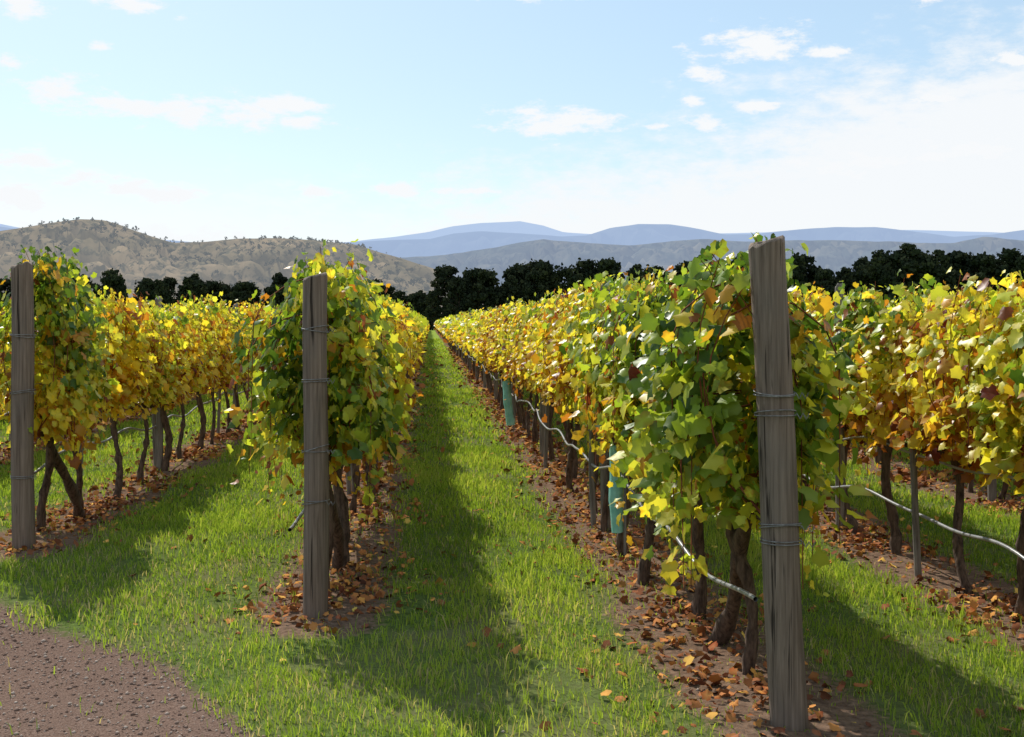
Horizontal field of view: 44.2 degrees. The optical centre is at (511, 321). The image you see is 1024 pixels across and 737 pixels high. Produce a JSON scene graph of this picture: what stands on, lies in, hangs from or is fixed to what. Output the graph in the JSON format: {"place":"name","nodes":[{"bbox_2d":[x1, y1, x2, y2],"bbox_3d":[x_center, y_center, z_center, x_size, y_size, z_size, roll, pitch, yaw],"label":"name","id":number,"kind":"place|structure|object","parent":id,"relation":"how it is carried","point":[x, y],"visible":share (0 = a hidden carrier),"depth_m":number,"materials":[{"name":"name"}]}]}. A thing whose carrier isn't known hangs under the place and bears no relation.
{"place":"outdoors","nodes":[
{"label":"outdoors","id":0,"kind":"place"},
{"bbox_2d":[0,219,482,313],"bbox_3d":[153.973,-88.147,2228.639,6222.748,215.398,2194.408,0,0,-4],"label":"hill","id":1,"kind":"structure","parent":0,"point":[93,244],"depth_m":1784.65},
{"bbox_2d":[0,217,440,305],"bbox_3d":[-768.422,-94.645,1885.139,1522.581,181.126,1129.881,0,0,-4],"label":"hillside trees","id":2,"kind":"object","parent":1,"relation":"on","point":[411,281],"visible":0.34,"depth_m":1825.66,"materials":[{"name":"green plant"}]},
{"bbox_2d":[0,221,998,242],"bbox_3d":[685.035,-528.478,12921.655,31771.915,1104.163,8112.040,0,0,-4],"label":"mountain range","id":3,"kind":"structure","parent":0,"point":[518,227],"depth_m":12862.93,"materials":[{"name":"blue"}]},
{"bbox_2d":[0,329,1023,736],"bbox_3d":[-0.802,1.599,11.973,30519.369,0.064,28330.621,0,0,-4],"label":"ground","id":4,"kind":"structure","parent":0,"point":[850,719],"depth_m":6.38,"materials":[{"name":"brown soil"}]},
{"bbox_2d":[9,261,36,548],"bbox_3d":[-3.457,0.645,8.951,0.213,2.152,0.176,0,0,-4],"label":"wooden post","id":5,"kind":"object","parent":4,"relation":"on","point":[22,475],"visible":0.98,"depth_m":8.89,"materials":[{"name":"grey wood"}]},
{"bbox_2d":[0,300,210,441],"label":"grapevine row","id":6,"kind":"object","parent":4,"relation":"on","point":[163,310],"visible":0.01,"depth_m":15.71,"materials":[{"name":"yellow plant"}]},
{"bbox_2d":[0,245,282,530],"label":"grapevine row","id":7,"kind":"object","parent":4,"relation":"on","point":[112,359],"visible":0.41,"depth_m":10.78,"materials":[{"name":"yellow plant"}]},
{"bbox_2d":[301,272,334,617],"bbox_3d":[-1.059,0.725,6.901,0.191,2.001,0.155,0,0,-4],"label":"wooden post","id":8,"kind":"object","parent":4,"relation":"on","point":[316,450],"visible":0.98,"depth_m":6.84,"materials":[{"name":"grey wood"}]},
{"bbox_2d":[224,239,429,589],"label":"grapevine row","id":9,"kind":"object","parent":4,"relation":"on","point":[375,346],"visible":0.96,"depth_m":7.26,"materials":[{"name":"green plant"}]},
{"bbox_2d":[0,347,1023,736],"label":"fallen leaves","id":10,"kind":"object","parent":4,"relation":"on","point":[972,601],"visible":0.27,"depth_m":8.71,"materials":[{"name":"brown plant"}]},
{"bbox_2d":[0,243,1023,329],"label":"pine tree belt","id":11,"kind":"object","parent":4,"relation":"on","point":[474,289],"visible":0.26,"depth_m":243.64,"materials":[{"name":"green plant"}]},
{"bbox_2d":[434,232,877,674],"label":"grapevine row","id":12,"kind":"object","parent":4,"relation":"on","point":[656,381],"visible":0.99,"depth_m":5.53,"materials":[{"name":"green plant"}]},
{"bbox_2d":[503,381,514,431],"bbox_3d":[-0.051,1.240,18.397,0.132,0.834,0.130,0,0,40],"label":"vine guard","id":13,"kind":"object","parent":12,"relation":"attached to","point":[509,409],"visible":0.94,"depth_m":18.37,"materials":[{"name":"teal plastic"}]},
{"bbox_2d":[609,445,625,554],"bbox_3d":[0.692,1.150,8.250,0.084,0.753,0.088,0,0,43],"label":"vine guard","id":14,"kind":"object","parent":12,"relation":"attached to","point":[615,491],"visible":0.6,"depth_m":8.23,"materials":[{"name":"teal plastic"}]},
{"bbox_2d":[748,235,815,731],"bbox_3d":[1.053,0.685,4.967,0.245,2.052,0.165,0,0,-4],"label":"wooden post","id":15,"kind":"object","parent":4,"relation":"on","point":[780,523],"visible":1,"depth_m":4.91,"materials":[{"name":"grey wood"}]},
{"bbox_2d":[793,266,1023,619],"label":"grapevine row","id":16,"kind":"object","parent":4,"relation":"on","point":[957,380],"visible":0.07,"depth_m":7.56,"materials":[{"name":"yellow plant"}]},
{"bbox_2d":[803,282,1017,500],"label":"grapevine row","id":17,"kind":"object","parent":4,"relation":"on","point":[992,490],"depth_m":11.51,"materials":[{"name":"yellow plant"}]},
{"bbox_2d":[0,338,1023,736],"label":"grass","id":18,"kind":"structure","parent":0,"point":[230,524],"depth_m":7.62,"materials":[{"name":"green plant"}]},
{"bbox_2d":[0,224,1023,257],"bbox_3d":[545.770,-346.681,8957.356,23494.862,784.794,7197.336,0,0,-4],"label":"mountain range","id":19,"kind":"structure","parent":0,"point":[637,234],"depth_m":8441.97,"materials":[{"name":"blue"}]},
{"bbox_2d":[0,0,1023,241],"label":"sky","id":20,"kind":"structure","parent":0,"point":[178,120],"materials":[{"name":"blue"}]},
{"bbox_2d":[402,237,1023,288],"bbox_3d":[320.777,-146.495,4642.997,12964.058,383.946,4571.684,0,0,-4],"label":"hill","id":21,"kind":"structure","parent":0,"point":[834,255],"depth_m":3956.41,"materials":[{"name":"blue"}]}
]}

